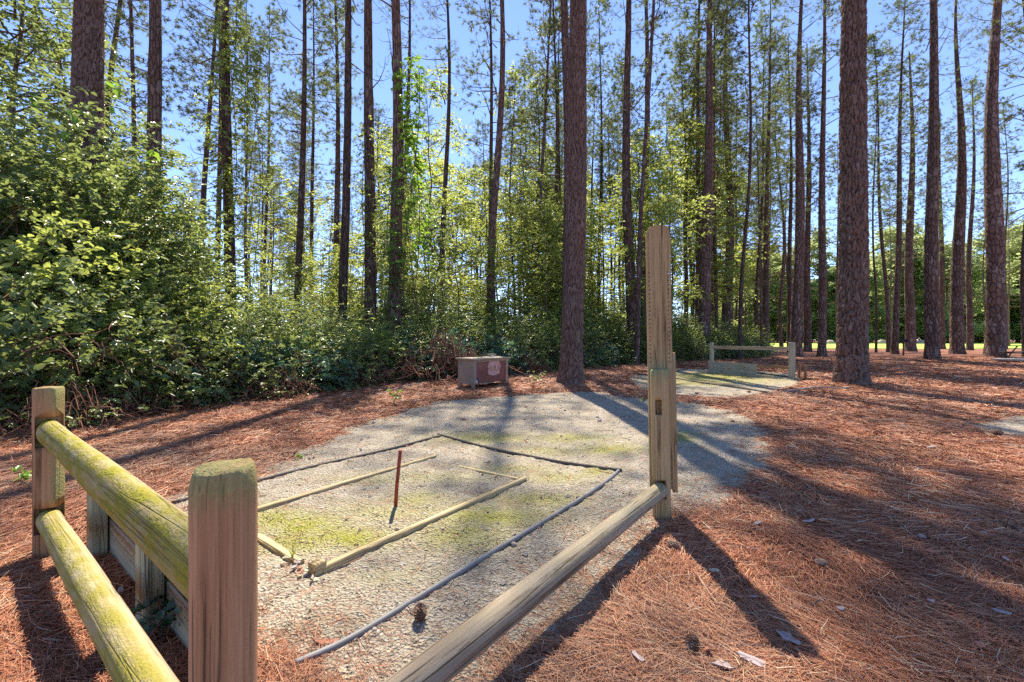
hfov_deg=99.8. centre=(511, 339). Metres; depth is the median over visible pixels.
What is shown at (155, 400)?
dead brush
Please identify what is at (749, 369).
backstop
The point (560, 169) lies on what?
pine tree
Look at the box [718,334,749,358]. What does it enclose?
shrub
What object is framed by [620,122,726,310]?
sapling tree
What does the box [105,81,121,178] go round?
vine shoot
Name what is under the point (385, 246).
sapling tree
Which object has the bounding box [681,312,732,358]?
shrub
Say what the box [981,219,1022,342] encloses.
broadleaf tree
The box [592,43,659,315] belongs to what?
pine tree
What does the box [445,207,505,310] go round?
sapling tree
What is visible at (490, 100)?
pine tree
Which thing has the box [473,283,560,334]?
shrub
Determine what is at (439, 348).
shrub
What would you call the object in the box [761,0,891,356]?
pine tree
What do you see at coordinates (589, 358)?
shrub
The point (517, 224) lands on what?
sapling tree
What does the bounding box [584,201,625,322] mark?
sapling tree
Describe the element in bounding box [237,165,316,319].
sapling tree
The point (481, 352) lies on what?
shrub
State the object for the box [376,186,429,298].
sapling tree
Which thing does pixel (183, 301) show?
shrub
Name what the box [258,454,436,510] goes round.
edging board
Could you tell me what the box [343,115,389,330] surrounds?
climbing vine
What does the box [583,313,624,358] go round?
shrub
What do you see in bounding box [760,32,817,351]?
pine tree
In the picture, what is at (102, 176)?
shrub
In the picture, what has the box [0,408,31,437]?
weed
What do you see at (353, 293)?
shrub
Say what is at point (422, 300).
shrub
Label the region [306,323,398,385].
shrub
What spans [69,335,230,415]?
shrub
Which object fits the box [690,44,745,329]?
pine tree
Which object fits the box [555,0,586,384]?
pine tree
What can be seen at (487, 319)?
shrub
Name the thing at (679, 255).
pine tree
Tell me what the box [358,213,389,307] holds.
sapling tree
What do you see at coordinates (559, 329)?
shrub
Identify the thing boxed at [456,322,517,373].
shrub
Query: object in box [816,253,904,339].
broadleaf tree
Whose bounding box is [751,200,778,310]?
pine tree
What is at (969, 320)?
pine tree
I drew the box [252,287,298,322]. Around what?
shrub
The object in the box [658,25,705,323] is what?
pine tree
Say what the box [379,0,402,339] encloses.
pine tree
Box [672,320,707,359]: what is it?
shrub
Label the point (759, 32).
pine tree
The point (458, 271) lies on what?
sapling tree
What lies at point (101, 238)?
shrub
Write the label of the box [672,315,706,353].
shrub
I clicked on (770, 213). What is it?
pine tree
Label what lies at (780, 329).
pine tree
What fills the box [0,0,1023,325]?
sky
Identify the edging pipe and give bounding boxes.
[291,469,619,665]
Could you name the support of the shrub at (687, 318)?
on the ground at (880, 352)
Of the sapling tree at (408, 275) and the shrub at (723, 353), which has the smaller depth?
the sapling tree at (408, 275)
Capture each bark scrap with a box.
[118,585,123,593]
[925,549,937,553]
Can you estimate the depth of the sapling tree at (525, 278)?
26.79 m
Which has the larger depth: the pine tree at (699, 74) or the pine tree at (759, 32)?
the pine tree at (759, 32)
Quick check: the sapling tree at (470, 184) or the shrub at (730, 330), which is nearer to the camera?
the shrub at (730, 330)
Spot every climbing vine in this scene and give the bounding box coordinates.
[188,0,275,298]
[221,27,287,308]
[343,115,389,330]
[364,163,427,344]
[384,54,437,341]
[407,213,477,334]
[633,178,654,316]
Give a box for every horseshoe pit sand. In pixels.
[167,392,777,681]
[630,369,798,397]
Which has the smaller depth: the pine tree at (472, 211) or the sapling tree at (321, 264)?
the sapling tree at (321, 264)
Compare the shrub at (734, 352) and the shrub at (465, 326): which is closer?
the shrub at (465, 326)
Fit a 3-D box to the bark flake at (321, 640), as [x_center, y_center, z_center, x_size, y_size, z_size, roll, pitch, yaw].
[-0.643,1.033,1.483,0.096,0.015,0.034,10,-7,-12]
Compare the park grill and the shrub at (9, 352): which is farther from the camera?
the park grill
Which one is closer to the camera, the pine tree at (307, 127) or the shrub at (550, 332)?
the shrub at (550, 332)
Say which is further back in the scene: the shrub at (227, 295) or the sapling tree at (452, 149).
the sapling tree at (452, 149)
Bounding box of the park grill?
[898,339,908,355]
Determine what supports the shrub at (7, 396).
on the ground at (880, 352)
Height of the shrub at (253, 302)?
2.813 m
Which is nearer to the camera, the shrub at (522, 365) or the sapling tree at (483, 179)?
the shrub at (522, 365)
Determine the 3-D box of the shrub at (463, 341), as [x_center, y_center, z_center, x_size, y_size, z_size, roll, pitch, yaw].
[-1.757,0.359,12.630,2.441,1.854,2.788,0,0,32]
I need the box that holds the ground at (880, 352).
[0,340,1023,681]
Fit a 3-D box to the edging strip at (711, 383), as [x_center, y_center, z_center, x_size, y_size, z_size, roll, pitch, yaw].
[4.357,1.018,10.642,0.412,0.082,4.536,0,0,-21]
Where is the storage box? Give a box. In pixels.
[455,354,510,388]
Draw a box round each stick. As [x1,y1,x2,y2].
[375,382,427,395]
[783,386,851,392]
[953,522,997,533]
[995,520,1022,534]
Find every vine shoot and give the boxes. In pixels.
[21,94,44,184]
[61,110,86,199]
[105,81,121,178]
[145,147,167,208]
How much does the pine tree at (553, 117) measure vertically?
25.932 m
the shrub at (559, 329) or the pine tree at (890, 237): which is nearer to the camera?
the shrub at (559, 329)
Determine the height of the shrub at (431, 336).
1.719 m
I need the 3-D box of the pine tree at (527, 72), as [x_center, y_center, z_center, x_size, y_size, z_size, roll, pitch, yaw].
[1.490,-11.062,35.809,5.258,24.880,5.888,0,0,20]
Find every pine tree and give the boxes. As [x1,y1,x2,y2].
[48,0,195,217]
[68,0,105,228]
[104,0,201,216]
[109,123,146,177]
[139,0,284,295]
[145,0,182,234]
[162,0,265,281]
[163,0,249,309]
[177,175,206,235]
[182,168,213,245]
[213,0,286,307]
[235,137,277,299]
[236,4,301,313]
[236,130,283,301]
[254,0,354,315]
[255,170,283,293]
[255,182,285,304]
[256,169,284,303]
[262,0,363,313]
[263,171,293,320]
[271,109,328,256]
[278,141,318,296]
[280,92,326,306]
[282,197,297,281]
[291,0,375,313]
[328,177,352,249]
[337,0,388,333]
[341,165,363,287]
[349,192,360,311]
[353,110,389,289]
[354,102,392,300]
[364,0,408,333]
[372,0,438,291]
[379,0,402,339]
[407,0,484,319]
[411,104,436,277]
[422,164,454,312]
[441,0,532,233]
[452,161,470,319]
[459,162,484,301]
[462,0,521,331]
[463,116,503,321]
[475,158,499,302]
[493,61,529,314]
[496,49,555,301]
[497,130,524,308]
[499,137,528,297]
[507,0,606,326]
[514,74,557,309]
[516,0,590,298]
[527,62,563,310]
[528,0,593,314]
[535,64,562,185]
[544,106,563,306]
[549,7,613,267]
[552,0,568,331]
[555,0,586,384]
[586,0,635,311]
[586,78,609,302]
[587,138,613,313]
[589,97,622,313]
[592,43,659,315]
[595,61,643,309]
[596,0,687,323]
[597,131,634,302]
[604,0,667,346]
[604,0,693,364]
[604,228,621,306]
[619,121,654,281]
[639,92,682,250]
[649,135,671,227]
[650,0,739,330]
[656,0,747,326]
[657,151,678,265]
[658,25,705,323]
[664,39,716,322]
[667,0,760,331]
[670,166,693,315]
[672,196,689,314]
[674,0,746,355]
[674,44,734,250]
[682,46,740,327]
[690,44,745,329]
[693,0,777,328]
[700,0,801,359]
[715,111,755,271]
[716,157,746,307]
[717,62,758,332]
[723,9,804,336]
[732,134,758,332]
[734,96,784,354]
[737,192,751,329]
[739,0,808,352]
[742,176,773,332]
[744,228,759,331]
[746,117,782,301]
[748,124,785,316]
[750,76,812,346]
[751,109,788,346]
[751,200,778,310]
[753,197,779,303]
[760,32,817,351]
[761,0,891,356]
[764,42,837,351]
[767,0,835,356]
[770,148,794,346]
[792,172,827,294]
[825,23,926,351]
[825,136,838,337]
[831,0,872,384]
[838,32,922,351]
[868,0,948,353]
[869,177,905,327]
[874,48,952,351]
[879,0,961,359]
[912,0,986,353]
[914,108,973,348]
[914,182,950,295]
[939,73,1012,349]
[952,0,1023,356]
[956,0,1023,357]
[965,191,1011,313]
[973,97,1023,348]
[974,161,1021,306]
[1004,207,1022,344]
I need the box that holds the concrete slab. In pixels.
[990,358,1023,360]
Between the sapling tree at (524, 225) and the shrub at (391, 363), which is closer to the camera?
the shrub at (391, 363)
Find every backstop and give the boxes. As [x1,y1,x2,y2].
[87,493,187,652]
[708,361,756,376]
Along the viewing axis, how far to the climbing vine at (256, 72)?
15.48 m
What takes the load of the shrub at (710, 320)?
on the ground at (880, 352)
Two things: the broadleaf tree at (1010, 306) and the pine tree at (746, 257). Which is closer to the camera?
the pine tree at (746, 257)
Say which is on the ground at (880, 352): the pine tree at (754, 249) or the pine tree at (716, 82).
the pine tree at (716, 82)
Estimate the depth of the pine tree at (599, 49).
29.94 m
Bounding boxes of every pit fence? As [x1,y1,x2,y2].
[32,225,677,681]
[710,342,795,378]
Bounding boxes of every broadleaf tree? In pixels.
[348,273,363,332]
[733,252,793,339]
[733,259,774,329]
[750,250,831,342]
[777,226,835,342]
[802,282,835,341]
[810,270,835,340]
[812,267,869,342]
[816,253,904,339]
[829,267,903,342]
[868,249,919,339]
[869,221,973,340]
[869,256,923,342]
[875,234,965,342]
[891,238,1019,342]
[964,226,1021,342]
[964,294,1014,342]
[973,265,1020,339]
[974,236,1020,320]
[974,272,1020,342]
[979,235,1020,342]
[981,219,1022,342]
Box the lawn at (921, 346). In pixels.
[770,343,1020,348]
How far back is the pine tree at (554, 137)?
31.68 m
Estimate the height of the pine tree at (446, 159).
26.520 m
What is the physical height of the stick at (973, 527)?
0.018 m
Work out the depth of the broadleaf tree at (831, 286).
112.69 m
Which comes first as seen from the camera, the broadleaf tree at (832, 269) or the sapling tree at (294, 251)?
the sapling tree at (294, 251)
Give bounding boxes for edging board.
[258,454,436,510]
[258,533,304,564]
[323,476,526,573]
[456,465,517,479]
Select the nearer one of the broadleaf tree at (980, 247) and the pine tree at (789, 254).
the pine tree at (789, 254)
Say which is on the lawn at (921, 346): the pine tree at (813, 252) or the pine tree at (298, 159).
the pine tree at (813, 252)
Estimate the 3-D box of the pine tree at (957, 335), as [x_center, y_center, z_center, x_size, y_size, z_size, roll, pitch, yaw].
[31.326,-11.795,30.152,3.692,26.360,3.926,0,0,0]
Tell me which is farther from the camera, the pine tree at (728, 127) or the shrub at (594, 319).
the pine tree at (728, 127)
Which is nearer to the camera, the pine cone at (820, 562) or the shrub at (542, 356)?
the pine cone at (820, 562)
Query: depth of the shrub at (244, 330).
8.09 m
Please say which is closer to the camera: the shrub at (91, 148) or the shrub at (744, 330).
the shrub at (91, 148)
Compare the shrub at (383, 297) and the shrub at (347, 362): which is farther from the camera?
the shrub at (383, 297)
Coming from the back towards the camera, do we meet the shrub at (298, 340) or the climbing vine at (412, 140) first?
the climbing vine at (412, 140)
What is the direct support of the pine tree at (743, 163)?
on the lawn at (921, 346)
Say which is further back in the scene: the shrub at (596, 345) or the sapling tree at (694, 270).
the sapling tree at (694, 270)
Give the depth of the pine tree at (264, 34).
30.95 m
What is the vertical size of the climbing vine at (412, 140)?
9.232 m
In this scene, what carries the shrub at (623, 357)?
on the ground at (880, 352)
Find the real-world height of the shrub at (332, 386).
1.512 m
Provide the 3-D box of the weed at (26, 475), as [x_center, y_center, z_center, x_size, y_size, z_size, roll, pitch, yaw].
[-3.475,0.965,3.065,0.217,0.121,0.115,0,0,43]
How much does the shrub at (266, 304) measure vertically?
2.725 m
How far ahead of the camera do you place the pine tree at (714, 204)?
24.82 m
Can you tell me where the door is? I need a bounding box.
[476,361,504,383]
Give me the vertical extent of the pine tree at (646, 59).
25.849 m
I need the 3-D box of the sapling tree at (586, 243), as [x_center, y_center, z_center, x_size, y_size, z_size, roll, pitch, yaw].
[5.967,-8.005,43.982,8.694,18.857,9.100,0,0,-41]
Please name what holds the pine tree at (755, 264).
on the lawn at (921, 346)
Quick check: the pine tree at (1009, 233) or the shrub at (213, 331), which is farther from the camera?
the pine tree at (1009, 233)
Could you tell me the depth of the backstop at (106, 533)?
1.55 m
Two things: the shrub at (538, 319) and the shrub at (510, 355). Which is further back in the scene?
the shrub at (538, 319)
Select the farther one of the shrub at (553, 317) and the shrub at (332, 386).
the shrub at (553, 317)
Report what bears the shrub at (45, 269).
on the ground at (880, 352)
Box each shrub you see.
[0,44,151,310]
[0,55,65,174]
[0,59,255,337]
[0,82,192,272]
[0,98,214,343]
[0,105,233,341]
[0,114,228,338]
[0,117,183,333]
[0,129,179,257]
[0,131,64,173]
[0,133,155,270]
[0,142,229,321]
[0,172,191,378]
[0,178,151,392]
[0,203,236,410]
[0,242,157,426]
[0,255,232,419]
[0,264,150,426]
[0,279,212,427]
[0,351,149,427]
[0,354,110,431]
[0,356,72,427]
[1,297,233,408]
[9,138,202,257]
[11,221,251,388]
[16,369,176,417]
[26,173,228,298]
[65,181,240,346]
[68,318,261,417]
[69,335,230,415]
[85,234,263,333]
[111,285,246,370]
[125,340,252,413]
[134,225,239,319]
[166,315,267,398]
[168,288,294,396]
[169,249,286,337]
[171,362,267,406]
[179,316,313,396]
[180,281,308,345]
[180,340,299,402]
[185,249,286,337]
[189,313,320,397]
[200,299,291,356]
[219,280,279,336]
[222,269,319,335]
[222,349,320,398]
[228,301,332,380]
[236,277,340,348]
[250,289,335,333]
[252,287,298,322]
[257,330,368,395]
[257,331,347,391]
[268,319,343,383]
[272,301,362,341]
[277,343,361,390]
[286,328,393,390]
[287,294,375,356]
[300,314,375,385]
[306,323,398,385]
[310,325,411,383]
[312,281,363,327]
[312,318,410,376]
[315,295,380,348]
[318,300,383,342]
[321,353,391,385]
[326,273,432,331]
[340,318,428,381]
[355,328,442,381]
[355,358,409,384]
[359,316,413,373]
[370,309,429,346]
[375,321,481,380]
[376,269,455,332]
[377,340,433,380]
[378,327,432,373]
[382,273,448,327]
[397,342,457,379]
[400,309,454,346]
[402,319,467,373]
[404,285,448,327]
[406,307,447,335]
[409,329,465,376]
[418,301,483,343]
[419,320,487,377]
[423,306,485,340]
[423,308,492,355]
[439,288,504,331]
[441,314,503,353]
[441,328,511,374]
[445,344,510,375]
[446,308,511,342]
[454,291,511,327]
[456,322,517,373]
[457,296,531,336]
[459,301,524,337]
[468,340,525,372]
[470,311,549,358]
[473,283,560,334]
[475,306,542,369]
[481,334,544,374]
[482,334,544,372]
[492,294,560,336]
[501,311,560,344]
[501,328,558,371]
[502,318,560,360]
[512,314,558,366]
[512,347,552,369]
[522,340,560,370]
[524,329,585,371]
[527,306,588,348]
[531,275,600,338]
[537,302,589,344]
[537,327,600,366]
[541,351,591,368]
[543,300,619,345]
[545,315,585,366]
[558,323,619,365]
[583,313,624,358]
[583,313,633,357]
[583,326,608,364]
[583,334,618,365]
[583,343,603,366]
[584,294,624,327]
[584,298,626,339]
[584,348,615,366]
[595,314,646,363]
[599,342,636,364]
[601,292,646,355]
[601,309,646,359]
[608,318,646,362]
[616,351,646,363]
[618,324,646,360]
[621,341,646,362]
[640,319,685,359]
[642,327,693,359]
[672,302,695,335]
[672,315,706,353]
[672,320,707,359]
[672,331,709,360]
[673,315,708,350]
[674,300,714,330]
[674,343,695,359]
[675,340,707,360]
[677,307,727,338]
[677,327,701,359]
[679,332,720,359]
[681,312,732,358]
[686,327,716,353]
[689,347,722,359]
[697,333,734,357]
[703,320,732,358]
[708,333,737,358]
[710,311,737,334]
[710,321,748,351]
[710,326,736,357]
[713,313,749,345]
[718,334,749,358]
[722,315,757,345]
[724,327,759,357]
[724,341,747,358]
[730,325,766,350]
[730,336,759,356]
[731,342,758,357]
[735,325,775,354]
[743,321,777,345]
[743,335,770,357]
[750,335,779,356]
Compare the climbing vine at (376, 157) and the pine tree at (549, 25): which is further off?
the pine tree at (549, 25)
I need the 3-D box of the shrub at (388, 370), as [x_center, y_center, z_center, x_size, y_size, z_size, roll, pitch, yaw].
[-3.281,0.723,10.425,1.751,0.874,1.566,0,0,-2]
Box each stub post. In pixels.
[797,362,800,377]
[804,365,806,378]
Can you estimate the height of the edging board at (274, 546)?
0.053 m
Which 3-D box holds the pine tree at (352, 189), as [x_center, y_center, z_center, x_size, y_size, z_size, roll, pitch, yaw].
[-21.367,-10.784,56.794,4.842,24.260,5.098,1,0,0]
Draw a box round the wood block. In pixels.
[308,558,326,576]
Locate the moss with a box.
[258,431,696,590]
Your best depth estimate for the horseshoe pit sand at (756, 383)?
10.31 m
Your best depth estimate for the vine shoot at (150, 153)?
8.71 m
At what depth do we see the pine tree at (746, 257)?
46.99 m
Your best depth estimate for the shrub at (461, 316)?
14.03 m
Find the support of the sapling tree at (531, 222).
on the ground at (880, 352)
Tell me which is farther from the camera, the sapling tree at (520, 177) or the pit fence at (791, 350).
the sapling tree at (520, 177)
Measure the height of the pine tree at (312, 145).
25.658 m
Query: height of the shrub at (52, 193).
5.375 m
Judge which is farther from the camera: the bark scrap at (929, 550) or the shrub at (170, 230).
the shrub at (170, 230)
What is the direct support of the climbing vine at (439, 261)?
attached to the pine tree at (446, 159)
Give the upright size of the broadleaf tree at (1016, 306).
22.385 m
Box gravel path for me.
[968,415,1023,436]
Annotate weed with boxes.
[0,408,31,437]
[11,465,31,480]
[21,411,83,427]
[80,405,128,425]
[119,580,177,641]
[146,587,181,637]
[160,599,179,625]
[386,389,401,402]
[527,370,545,387]
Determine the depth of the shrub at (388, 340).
10.71 m
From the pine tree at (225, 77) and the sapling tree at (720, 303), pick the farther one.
the sapling tree at (720, 303)
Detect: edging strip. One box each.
[171,434,440,503]
[437,433,621,471]
[630,373,766,392]
[757,372,787,376]
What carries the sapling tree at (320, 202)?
on the ground at (880, 352)
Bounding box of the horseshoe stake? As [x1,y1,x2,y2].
[394,450,401,506]
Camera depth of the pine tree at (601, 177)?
30.43 m
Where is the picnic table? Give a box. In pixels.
[1003,345,1023,357]
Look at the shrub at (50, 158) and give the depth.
9.84 m
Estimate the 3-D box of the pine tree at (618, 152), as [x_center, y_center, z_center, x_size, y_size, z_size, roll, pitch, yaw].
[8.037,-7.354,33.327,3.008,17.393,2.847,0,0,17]
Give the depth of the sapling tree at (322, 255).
17.03 m
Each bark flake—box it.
[311,637,339,644]
[631,649,644,661]
[711,659,733,668]
[737,651,765,667]
[776,630,800,644]
[974,641,985,648]
[991,608,1011,614]
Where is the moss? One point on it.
(421, 517)
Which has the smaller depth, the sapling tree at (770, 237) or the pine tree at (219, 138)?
the pine tree at (219, 138)
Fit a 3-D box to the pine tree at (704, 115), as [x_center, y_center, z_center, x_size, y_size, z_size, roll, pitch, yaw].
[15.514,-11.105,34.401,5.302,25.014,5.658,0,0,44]
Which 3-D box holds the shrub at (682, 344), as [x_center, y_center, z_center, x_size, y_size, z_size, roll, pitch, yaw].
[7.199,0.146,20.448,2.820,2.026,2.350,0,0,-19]
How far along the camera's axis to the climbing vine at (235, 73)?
14.56 m
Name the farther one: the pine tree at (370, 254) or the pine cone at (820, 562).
the pine tree at (370, 254)
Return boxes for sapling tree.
[112,132,188,245]
[183,200,223,296]
[221,197,272,302]
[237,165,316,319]
[239,247,288,317]
[256,187,351,305]
[257,227,327,319]
[260,214,322,311]
[267,201,314,306]
[272,253,327,329]
[284,182,364,318]
[298,237,337,329]
[306,250,360,313]
[309,248,363,328]
[312,223,362,327]
[322,246,363,321]
[327,232,363,317]
[348,213,420,311]
[350,142,421,298]
[351,185,389,307]
[356,133,464,303]
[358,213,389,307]
[359,183,437,320]
[362,126,436,288]
[374,131,436,280]
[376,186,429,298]
[377,175,437,322]
[377,204,435,299]
[388,62,486,310]
[408,185,485,326]
[415,155,484,318]
[419,127,483,304]
[419,231,463,324]
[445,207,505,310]
[446,190,518,312]
[450,164,526,324]
[452,168,510,308]
[463,159,534,320]
[464,237,527,327]
[467,219,515,311]
[483,59,562,317]
[485,184,560,314]
[495,170,556,321]
[497,152,562,301]
[498,203,560,316]
[506,185,557,309]
[510,176,563,317]
[515,146,551,294]
[515,192,613,318]
[520,168,562,330]
[525,213,588,315]
[526,178,619,310]
[527,217,599,312]
[529,199,615,308]
[532,205,604,323]
[534,200,588,324]
[539,169,609,276]
[555,196,609,305]
[555,250,615,318]
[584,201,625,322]
[586,174,624,311]
[600,165,676,308]
[604,120,690,322]
[605,144,683,299]
[607,150,678,306]
[607,253,625,305]
[613,163,682,349]
[617,187,693,322]
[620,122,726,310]
[658,135,755,316]
[662,83,756,318]
[664,116,781,299]
[671,163,776,305]
[674,232,720,313]
[695,178,782,308]
[716,171,782,336]
[717,243,743,326]
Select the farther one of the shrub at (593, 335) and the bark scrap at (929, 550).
the shrub at (593, 335)
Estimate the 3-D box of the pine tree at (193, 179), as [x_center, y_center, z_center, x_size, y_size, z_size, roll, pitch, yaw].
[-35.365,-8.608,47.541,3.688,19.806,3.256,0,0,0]
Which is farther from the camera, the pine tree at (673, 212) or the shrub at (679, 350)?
the pine tree at (673, 212)
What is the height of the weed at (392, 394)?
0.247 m
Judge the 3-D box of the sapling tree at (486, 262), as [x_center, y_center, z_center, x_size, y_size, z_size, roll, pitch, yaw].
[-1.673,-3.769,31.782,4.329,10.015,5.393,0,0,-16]
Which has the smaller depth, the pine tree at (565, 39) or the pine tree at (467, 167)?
the pine tree at (565, 39)
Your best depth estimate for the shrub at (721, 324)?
26.16 m
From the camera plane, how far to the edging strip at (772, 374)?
12.53 m
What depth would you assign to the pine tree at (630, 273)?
18.88 m
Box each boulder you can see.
[827,340,835,343]
[878,339,885,343]
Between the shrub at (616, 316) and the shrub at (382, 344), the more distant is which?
the shrub at (616, 316)
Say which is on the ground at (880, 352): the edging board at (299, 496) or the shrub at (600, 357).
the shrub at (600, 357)
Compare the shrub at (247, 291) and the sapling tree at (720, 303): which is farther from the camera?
the sapling tree at (720, 303)
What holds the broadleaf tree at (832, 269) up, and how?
on the ground at (880, 352)
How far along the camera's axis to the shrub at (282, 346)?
8.23 m
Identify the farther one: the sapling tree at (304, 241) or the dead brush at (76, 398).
the sapling tree at (304, 241)
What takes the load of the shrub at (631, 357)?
on the ground at (880, 352)
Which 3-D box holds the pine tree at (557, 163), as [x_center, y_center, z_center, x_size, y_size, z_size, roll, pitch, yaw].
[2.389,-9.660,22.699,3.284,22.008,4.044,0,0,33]
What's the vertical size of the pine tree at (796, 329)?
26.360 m
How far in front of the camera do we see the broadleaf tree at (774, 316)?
119.93 m
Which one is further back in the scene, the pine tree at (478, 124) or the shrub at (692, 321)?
the pine tree at (478, 124)
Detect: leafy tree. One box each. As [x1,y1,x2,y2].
[0,0,134,207]
[0,0,144,208]
[0,0,189,186]
[0,15,146,204]
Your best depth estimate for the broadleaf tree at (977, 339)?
121.31 m
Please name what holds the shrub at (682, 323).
on the ground at (880, 352)
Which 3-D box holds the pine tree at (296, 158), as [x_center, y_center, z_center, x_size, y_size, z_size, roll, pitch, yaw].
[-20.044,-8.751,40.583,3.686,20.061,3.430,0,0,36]
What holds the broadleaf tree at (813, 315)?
on the ground at (880, 352)
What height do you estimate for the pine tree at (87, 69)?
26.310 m
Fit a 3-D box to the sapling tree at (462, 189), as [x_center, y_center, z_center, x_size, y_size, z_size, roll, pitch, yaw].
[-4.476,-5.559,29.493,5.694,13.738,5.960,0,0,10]
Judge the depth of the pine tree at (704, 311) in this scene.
22.29 m
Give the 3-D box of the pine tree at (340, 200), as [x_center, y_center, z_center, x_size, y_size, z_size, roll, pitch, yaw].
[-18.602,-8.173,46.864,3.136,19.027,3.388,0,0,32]
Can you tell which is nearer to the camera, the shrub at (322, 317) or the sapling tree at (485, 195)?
the shrub at (322, 317)
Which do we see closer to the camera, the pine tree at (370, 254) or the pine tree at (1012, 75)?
the pine tree at (370, 254)
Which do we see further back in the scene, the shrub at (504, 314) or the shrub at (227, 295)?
the shrub at (504, 314)
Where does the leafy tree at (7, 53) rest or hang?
on the ground at (880, 352)
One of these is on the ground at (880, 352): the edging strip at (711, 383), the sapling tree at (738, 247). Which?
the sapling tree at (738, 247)
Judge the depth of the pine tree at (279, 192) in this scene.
52.16 m
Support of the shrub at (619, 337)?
on the ground at (880, 352)
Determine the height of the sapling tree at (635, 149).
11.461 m
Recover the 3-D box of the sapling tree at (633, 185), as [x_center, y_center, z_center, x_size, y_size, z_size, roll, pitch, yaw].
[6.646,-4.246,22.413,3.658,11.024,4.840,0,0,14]
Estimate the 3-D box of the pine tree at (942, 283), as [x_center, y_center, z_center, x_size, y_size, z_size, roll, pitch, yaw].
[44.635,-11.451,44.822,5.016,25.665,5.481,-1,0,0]
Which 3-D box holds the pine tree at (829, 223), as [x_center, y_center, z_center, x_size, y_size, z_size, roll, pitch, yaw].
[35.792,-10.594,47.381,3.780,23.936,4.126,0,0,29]
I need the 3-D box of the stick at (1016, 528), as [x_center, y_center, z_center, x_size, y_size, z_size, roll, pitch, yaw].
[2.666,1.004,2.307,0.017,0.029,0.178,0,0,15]
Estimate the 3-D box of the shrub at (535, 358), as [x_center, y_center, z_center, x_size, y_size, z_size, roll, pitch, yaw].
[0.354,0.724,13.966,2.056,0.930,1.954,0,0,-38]
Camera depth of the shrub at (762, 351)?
25.03 m
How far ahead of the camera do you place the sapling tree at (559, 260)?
20.51 m
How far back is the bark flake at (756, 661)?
1.35 m
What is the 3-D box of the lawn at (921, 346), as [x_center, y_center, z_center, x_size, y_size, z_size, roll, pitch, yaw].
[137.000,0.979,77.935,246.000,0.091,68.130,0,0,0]
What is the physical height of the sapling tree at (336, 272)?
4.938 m
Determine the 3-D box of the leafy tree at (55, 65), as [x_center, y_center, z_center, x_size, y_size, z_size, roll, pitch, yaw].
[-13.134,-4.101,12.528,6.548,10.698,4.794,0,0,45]
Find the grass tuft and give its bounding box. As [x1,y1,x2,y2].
[284,544,299,556]
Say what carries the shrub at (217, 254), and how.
on the ground at (880, 352)
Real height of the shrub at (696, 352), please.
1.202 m
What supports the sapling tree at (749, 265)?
on the ground at (880, 352)
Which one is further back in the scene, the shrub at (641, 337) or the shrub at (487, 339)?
the shrub at (641, 337)
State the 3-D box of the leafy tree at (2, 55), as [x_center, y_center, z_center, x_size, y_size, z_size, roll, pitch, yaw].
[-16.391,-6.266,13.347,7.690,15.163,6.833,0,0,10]
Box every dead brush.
[0,380,158,438]
[65,379,210,426]
[235,365,325,399]
[320,358,400,386]
[357,326,521,385]
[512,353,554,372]
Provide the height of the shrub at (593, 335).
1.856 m
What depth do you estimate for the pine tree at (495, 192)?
17.73 m
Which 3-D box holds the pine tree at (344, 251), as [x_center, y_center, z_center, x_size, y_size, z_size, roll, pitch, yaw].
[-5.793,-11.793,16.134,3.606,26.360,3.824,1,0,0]
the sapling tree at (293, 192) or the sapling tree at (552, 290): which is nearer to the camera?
the sapling tree at (552, 290)
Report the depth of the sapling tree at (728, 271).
23.92 m
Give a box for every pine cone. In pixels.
[413,602,426,621]
[666,539,679,548]
[684,633,699,648]
[814,558,828,566]
[991,429,1003,435]
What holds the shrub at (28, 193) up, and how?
on the ground at (880, 352)
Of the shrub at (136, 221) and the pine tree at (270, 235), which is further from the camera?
the pine tree at (270, 235)
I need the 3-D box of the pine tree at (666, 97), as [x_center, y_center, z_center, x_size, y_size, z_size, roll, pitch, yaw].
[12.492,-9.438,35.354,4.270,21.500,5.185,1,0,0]
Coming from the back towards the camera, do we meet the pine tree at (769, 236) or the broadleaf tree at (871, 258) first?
the broadleaf tree at (871, 258)
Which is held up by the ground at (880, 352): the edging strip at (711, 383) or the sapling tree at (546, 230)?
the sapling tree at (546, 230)
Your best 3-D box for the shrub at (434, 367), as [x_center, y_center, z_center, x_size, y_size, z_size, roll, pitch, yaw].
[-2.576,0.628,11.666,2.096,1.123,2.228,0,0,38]
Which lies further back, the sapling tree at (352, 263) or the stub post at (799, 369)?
the sapling tree at (352, 263)
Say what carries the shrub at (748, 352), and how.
on the ground at (880, 352)
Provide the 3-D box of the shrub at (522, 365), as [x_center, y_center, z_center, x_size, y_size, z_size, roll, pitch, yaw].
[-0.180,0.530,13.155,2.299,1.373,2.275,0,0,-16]
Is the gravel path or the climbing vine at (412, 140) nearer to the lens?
the gravel path
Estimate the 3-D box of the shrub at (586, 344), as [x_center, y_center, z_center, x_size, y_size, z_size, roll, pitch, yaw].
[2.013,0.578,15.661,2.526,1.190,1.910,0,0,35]
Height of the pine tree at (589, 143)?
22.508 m

